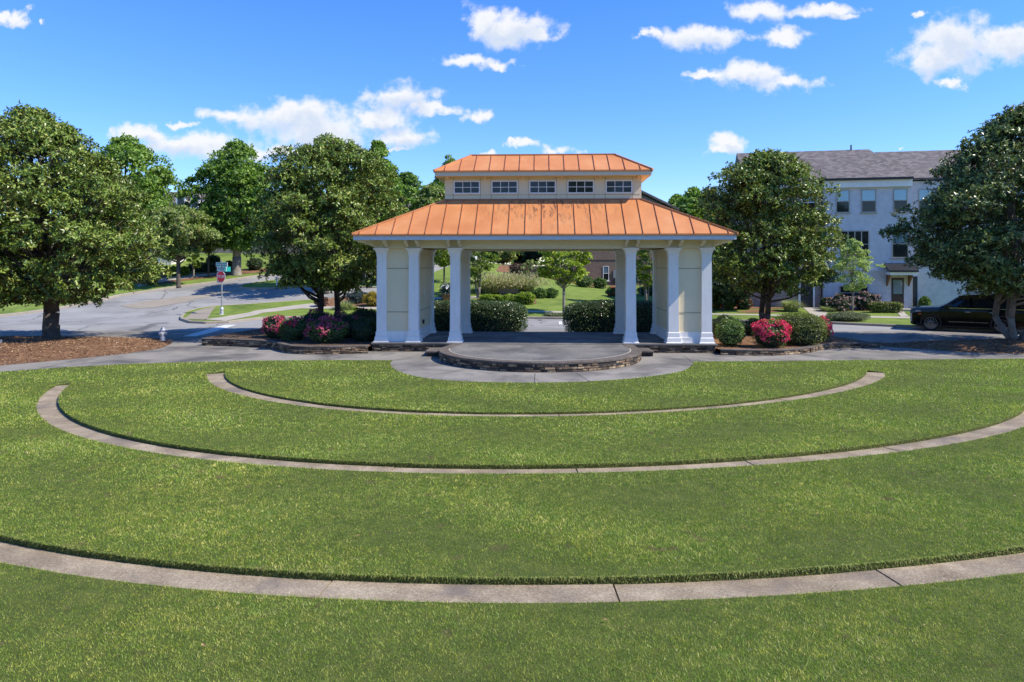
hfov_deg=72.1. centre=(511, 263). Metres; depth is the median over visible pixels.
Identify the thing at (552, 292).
boxwood
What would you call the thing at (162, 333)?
fire hydrant
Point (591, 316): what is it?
clipped hedge
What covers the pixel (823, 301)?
dark shrub
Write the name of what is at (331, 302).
mulch bed
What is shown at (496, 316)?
clipped hedge
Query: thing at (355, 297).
blue conifer
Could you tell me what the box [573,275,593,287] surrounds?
round shrub
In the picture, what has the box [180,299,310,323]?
kerb
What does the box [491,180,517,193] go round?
window
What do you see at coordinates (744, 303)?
flower shrub
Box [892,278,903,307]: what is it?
door
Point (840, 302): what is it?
rose shrub
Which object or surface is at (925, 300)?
round shrub
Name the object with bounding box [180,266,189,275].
round shrub
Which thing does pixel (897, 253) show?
window
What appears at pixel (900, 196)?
window
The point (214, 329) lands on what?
stop line
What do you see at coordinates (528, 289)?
tall grass
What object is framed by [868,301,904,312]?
clipped hedge
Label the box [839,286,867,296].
window
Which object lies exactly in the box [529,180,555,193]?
window
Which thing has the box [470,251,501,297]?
hornbeam
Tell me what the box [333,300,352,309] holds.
tall grass
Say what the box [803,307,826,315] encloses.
footpath
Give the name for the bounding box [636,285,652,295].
round shrub
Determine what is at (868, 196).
window
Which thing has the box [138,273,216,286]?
footpath
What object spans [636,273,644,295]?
tree
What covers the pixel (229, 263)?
dark shrub
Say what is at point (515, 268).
clipped hedge
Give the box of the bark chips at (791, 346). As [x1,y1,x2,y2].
[714,336,884,348]
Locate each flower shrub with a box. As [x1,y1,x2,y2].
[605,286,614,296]
[712,300,720,308]
[720,301,734,309]
[734,298,752,309]
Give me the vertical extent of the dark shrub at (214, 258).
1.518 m
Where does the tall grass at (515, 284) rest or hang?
on the verge lawn at (574, 292)
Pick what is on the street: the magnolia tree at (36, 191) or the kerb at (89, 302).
the kerb at (89, 302)
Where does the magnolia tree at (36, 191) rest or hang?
on the mulch mound at (54, 352)
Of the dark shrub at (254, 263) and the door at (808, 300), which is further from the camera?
the dark shrub at (254, 263)
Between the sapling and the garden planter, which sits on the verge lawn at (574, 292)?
the garden planter
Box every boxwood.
[479,293,501,300]
[499,293,519,303]
[516,291,535,304]
[532,287,546,298]
[545,287,558,297]
[773,312,828,344]
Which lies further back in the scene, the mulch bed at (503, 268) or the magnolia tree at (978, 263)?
the mulch bed at (503, 268)
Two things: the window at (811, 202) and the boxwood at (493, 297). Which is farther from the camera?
the boxwood at (493, 297)
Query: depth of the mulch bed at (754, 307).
51.57 m
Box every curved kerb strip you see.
[0,542,1023,602]
[36,385,1023,473]
[206,372,884,416]
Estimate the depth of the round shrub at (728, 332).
27.96 m
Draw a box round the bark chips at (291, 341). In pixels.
[225,329,372,347]
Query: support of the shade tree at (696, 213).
on the verge lawn at (574, 292)
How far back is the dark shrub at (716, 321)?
30.66 m
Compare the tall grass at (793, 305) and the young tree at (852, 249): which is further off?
the tall grass at (793, 305)
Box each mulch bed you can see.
[326,297,376,306]
[496,265,614,287]
[720,306,782,308]
[739,310,782,312]
[847,308,869,310]
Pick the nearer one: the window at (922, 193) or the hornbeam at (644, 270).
the window at (922, 193)
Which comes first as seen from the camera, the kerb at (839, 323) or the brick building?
the kerb at (839, 323)
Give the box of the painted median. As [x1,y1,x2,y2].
[122,289,241,307]
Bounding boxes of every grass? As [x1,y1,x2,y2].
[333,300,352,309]
[470,271,524,292]
[476,269,540,292]
[503,271,551,291]
[775,298,807,311]
[817,305,835,311]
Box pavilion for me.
[351,153,737,352]
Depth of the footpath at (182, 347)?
26.57 m
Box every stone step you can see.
[425,347,441,355]
[640,347,653,355]
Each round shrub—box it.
[167,265,180,275]
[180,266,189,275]
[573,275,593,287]
[592,277,607,288]
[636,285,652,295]
[713,317,745,345]
[918,295,931,305]
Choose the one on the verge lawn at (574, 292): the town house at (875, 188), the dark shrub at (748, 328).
the town house at (875, 188)
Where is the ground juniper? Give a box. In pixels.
[825,311,870,321]
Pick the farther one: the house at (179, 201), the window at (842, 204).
the house at (179, 201)
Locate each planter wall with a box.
[201,338,367,353]
[720,342,882,355]
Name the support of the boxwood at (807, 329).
on the planting bed at (754, 344)
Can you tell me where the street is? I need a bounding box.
[0,263,947,330]
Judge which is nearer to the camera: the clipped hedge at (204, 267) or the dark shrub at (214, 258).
the clipped hedge at (204, 267)
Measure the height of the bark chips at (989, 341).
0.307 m
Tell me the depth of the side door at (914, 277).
50.64 m
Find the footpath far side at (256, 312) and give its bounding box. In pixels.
[207,303,909,320]
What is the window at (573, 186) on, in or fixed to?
in the pavilion
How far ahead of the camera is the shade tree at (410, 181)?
82.89 m
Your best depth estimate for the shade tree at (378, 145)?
65.24 m
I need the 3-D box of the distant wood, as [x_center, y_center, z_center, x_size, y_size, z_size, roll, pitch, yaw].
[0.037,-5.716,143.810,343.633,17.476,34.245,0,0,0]
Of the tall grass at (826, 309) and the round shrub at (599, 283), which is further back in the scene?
the round shrub at (599, 283)
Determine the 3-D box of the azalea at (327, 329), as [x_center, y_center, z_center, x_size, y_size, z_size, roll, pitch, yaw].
[-7.601,2.697,29.009,1.761,1.211,1.509,0,0,28]
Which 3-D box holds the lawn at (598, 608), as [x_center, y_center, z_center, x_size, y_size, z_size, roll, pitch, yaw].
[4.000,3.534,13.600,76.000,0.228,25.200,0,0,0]
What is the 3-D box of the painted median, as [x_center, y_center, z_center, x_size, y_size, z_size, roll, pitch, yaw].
[-24.505,2.591,53.572,2.688,1.092,9.256,0,0,34]
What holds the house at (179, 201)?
on the lawn at (224, 257)
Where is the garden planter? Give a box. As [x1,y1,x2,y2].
[438,281,449,299]
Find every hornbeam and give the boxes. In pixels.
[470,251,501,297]
[636,250,652,299]
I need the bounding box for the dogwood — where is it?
[521,259,539,289]
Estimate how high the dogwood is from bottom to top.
2.924 m
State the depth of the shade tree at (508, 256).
80.84 m
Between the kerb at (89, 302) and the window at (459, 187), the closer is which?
the window at (459, 187)
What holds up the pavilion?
on the footpath at (182, 347)
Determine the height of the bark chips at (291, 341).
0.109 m
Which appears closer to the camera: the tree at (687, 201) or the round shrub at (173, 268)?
the round shrub at (173, 268)
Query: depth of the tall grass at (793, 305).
48.75 m
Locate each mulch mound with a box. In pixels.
[0,336,171,364]
[883,339,1023,353]
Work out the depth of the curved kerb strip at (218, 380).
18.13 m
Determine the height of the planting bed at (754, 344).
0.264 m
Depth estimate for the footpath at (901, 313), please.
46.97 m
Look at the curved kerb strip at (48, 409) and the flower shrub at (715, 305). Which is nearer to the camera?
the curved kerb strip at (48, 409)
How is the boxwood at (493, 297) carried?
on the mulch bed
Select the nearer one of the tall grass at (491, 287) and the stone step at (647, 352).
the stone step at (647, 352)
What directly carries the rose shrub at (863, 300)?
on the mulch bed at (854, 309)
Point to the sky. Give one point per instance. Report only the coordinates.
(678, 89)
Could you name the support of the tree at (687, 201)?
on the verge lawn at (574, 292)
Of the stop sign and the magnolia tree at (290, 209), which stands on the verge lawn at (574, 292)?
the stop sign
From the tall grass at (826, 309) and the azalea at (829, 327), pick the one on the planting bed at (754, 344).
the azalea at (829, 327)
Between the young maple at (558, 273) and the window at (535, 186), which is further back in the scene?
the young maple at (558, 273)
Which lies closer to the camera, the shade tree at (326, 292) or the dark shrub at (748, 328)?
the dark shrub at (748, 328)
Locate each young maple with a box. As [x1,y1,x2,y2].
[434,250,449,282]
[537,251,592,312]
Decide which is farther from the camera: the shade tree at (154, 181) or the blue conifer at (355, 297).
the shade tree at (154, 181)
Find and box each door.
[801,279,812,307]
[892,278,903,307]
[913,276,916,306]
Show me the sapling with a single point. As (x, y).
(195, 265)
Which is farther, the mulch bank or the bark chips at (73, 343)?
the mulch bank
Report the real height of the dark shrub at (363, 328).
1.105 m
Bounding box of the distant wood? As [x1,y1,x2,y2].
[17,196,563,264]
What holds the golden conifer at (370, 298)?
on the mulch bed at (331, 302)
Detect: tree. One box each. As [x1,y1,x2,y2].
[0,99,175,337]
[63,132,188,270]
[171,138,273,275]
[242,132,409,315]
[291,167,382,293]
[350,139,414,222]
[394,171,424,210]
[403,181,444,213]
[432,154,455,188]
[483,251,519,264]
[513,251,542,265]
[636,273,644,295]
[668,193,681,207]
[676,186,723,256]
[691,204,702,218]
[696,147,848,319]
[712,256,752,309]
[831,237,884,311]
[878,102,1023,338]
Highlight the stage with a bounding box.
[438,344,641,371]
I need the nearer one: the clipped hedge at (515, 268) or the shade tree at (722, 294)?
the shade tree at (722, 294)
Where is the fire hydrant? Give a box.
[158,326,166,340]
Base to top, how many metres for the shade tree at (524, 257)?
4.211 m
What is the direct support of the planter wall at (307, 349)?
on the footpath at (182, 347)
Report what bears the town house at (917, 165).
on the verge lawn at (574, 292)
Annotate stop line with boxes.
[186,325,233,335]
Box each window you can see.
[453,181,479,193]
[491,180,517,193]
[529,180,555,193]
[567,180,593,193]
[603,266,609,281]
[605,180,632,192]
[802,196,816,211]
[835,190,850,213]
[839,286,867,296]
[840,230,868,257]
[860,189,877,213]
[891,232,908,258]
[892,189,908,212]
[918,189,932,210]
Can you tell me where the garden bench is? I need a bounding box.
[498,289,519,294]
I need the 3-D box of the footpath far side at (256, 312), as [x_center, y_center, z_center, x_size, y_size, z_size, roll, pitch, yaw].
[3.656,3.110,46.350,44.820,0.509,9.400,0,0,0]
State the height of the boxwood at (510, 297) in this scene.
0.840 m
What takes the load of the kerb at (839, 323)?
on the street
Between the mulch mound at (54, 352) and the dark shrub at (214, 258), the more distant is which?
the dark shrub at (214, 258)
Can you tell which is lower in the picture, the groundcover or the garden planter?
the groundcover
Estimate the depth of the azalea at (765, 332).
27.54 m
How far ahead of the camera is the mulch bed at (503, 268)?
74.98 m
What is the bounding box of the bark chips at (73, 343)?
[0,336,170,364]
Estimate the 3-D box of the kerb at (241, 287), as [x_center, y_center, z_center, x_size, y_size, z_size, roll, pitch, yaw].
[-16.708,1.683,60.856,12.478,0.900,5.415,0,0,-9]
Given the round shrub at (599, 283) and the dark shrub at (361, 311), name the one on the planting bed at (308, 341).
the dark shrub at (361, 311)
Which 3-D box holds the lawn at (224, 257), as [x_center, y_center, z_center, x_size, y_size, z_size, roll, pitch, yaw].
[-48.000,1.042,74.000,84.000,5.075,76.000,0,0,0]
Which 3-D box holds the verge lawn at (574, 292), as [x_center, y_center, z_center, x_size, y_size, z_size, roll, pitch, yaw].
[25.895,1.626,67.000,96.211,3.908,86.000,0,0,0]
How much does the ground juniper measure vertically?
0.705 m
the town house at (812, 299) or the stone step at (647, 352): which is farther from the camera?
the town house at (812, 299)
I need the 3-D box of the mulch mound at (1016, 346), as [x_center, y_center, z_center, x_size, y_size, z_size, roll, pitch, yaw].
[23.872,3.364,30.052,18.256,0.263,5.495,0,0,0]
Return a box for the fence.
[158,258,185,264]
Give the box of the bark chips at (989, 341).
[883,338,1023,353]
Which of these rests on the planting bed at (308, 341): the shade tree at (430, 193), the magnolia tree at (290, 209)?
the magnolia tree at (290, 209)
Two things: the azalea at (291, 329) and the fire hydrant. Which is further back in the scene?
the fire hydrant
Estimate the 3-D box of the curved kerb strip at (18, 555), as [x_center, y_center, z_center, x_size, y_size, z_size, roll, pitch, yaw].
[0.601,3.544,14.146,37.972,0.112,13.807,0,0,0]
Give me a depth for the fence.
70.00 m
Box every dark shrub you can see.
[205,254,220,263]
[226,260,231,269]
[246,258,262,269]
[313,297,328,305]
[350,316,376,341]
[351,306,376,317]
[712,314,745,334]
[743,318,759,335]
[820,297,829,306]
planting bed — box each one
[205,328,373,347]
[713,334,883,348]
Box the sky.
[0,0,1023,265]
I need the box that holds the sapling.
[185,255,204,277]
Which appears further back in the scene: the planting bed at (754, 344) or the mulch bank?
the mulch bank
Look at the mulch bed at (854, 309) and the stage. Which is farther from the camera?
the mulch bed at (854, 309)
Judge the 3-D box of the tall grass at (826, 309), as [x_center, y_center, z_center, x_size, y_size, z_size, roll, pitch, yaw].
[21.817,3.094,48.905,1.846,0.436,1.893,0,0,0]
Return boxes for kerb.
[0,274,273,316]
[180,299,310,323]
[205,316,1022,332]
[239,279,376,289]
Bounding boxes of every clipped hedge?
[185,262,216,271]
[434,299,528,331]
[509,263,530,274]
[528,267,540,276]
[562,299,651,331]
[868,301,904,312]
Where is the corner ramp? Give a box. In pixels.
[185,307,214,319]
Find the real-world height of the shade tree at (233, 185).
12.681 m
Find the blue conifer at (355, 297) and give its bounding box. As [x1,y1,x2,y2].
[345,290,368,302]
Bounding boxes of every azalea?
[260,314,284,337]
[276,316,306,340]
[299,307,333,335]
[303,315,348,342]
[333,310,361,337]
[750,318,792,347]
[819,315,833,341]
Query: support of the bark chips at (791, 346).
on the planting bed at (754, 344)
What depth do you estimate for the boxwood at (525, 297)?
51.47 m
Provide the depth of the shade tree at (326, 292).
54.99 m
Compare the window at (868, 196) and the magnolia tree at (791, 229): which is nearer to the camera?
the magnolia tree at (791, 229)
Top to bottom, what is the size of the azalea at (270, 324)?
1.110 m
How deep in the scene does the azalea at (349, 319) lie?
30.27 m
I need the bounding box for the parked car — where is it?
[910,293,1023,333]
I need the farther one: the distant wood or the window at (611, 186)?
the distant wood
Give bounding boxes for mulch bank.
[157,268,270,283]
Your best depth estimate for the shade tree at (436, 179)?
97.09 m
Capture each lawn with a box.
[0,252,361,313]
[0,358,1023,681]
[183,262,987,328]
[242,279,376,287]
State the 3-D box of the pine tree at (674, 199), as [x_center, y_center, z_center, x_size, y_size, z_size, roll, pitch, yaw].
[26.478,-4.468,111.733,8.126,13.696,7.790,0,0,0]
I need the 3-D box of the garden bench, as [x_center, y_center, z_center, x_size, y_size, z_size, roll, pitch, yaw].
[-0.167,2.343,53.552,1.600,0.860,0.675,0,0,-22]
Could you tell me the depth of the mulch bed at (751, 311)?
48.74 m
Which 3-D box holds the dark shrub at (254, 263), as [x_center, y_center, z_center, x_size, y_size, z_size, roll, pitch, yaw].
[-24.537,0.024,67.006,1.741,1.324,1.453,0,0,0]
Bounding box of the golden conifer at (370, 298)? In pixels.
[361,291,376,305]
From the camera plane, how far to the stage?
24.17 m
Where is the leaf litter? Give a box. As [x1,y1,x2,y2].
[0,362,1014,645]
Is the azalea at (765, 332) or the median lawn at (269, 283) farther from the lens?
the median lawn at (269, 283)
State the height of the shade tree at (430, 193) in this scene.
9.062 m
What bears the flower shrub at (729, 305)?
on the mulch bed at (754, 307)
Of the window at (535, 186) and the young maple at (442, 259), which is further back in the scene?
the young maple at (442, 259)
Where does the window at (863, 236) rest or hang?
in the town house at (875, 188)
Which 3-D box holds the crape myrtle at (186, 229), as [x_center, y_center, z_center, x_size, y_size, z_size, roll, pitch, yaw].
[-27.358,-1.533,57.829,6.437,7.070,7.063,0,0,41]
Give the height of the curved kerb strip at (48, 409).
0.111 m
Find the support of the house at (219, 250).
on the lawn at (224, 257)
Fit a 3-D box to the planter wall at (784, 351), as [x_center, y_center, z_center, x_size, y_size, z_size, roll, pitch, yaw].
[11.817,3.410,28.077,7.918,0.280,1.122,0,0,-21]
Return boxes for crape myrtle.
[132,202,222,287]
[195,215,229,275]
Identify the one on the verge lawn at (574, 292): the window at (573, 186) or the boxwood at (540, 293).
the boxwood at (540, 293)
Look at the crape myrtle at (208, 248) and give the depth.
62.62 m
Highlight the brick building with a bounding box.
[569,190,678,285]
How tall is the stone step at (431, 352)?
0.210 m
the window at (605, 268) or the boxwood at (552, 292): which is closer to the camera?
the boxwood at (552, 292)
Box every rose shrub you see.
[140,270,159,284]
[824,293,854,310]
[851,291,881,309]
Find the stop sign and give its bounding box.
[216,260,230,314]
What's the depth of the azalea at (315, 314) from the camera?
31.00 m
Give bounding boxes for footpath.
[0,331,1023,382]
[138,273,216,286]
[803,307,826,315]
[898,311,907,316]
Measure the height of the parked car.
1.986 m
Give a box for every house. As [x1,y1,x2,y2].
[150,192,244,250]
[200,230,300,253]
[730,151,823,307]
[808,145,918,310]
[875,150,1023,307]
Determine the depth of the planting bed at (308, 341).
29.78 m
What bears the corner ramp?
on the verge lawn at (574, 292)
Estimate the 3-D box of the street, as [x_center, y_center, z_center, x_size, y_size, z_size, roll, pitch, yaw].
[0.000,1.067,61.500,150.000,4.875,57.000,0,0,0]
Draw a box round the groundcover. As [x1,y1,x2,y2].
[542,312,563,316]

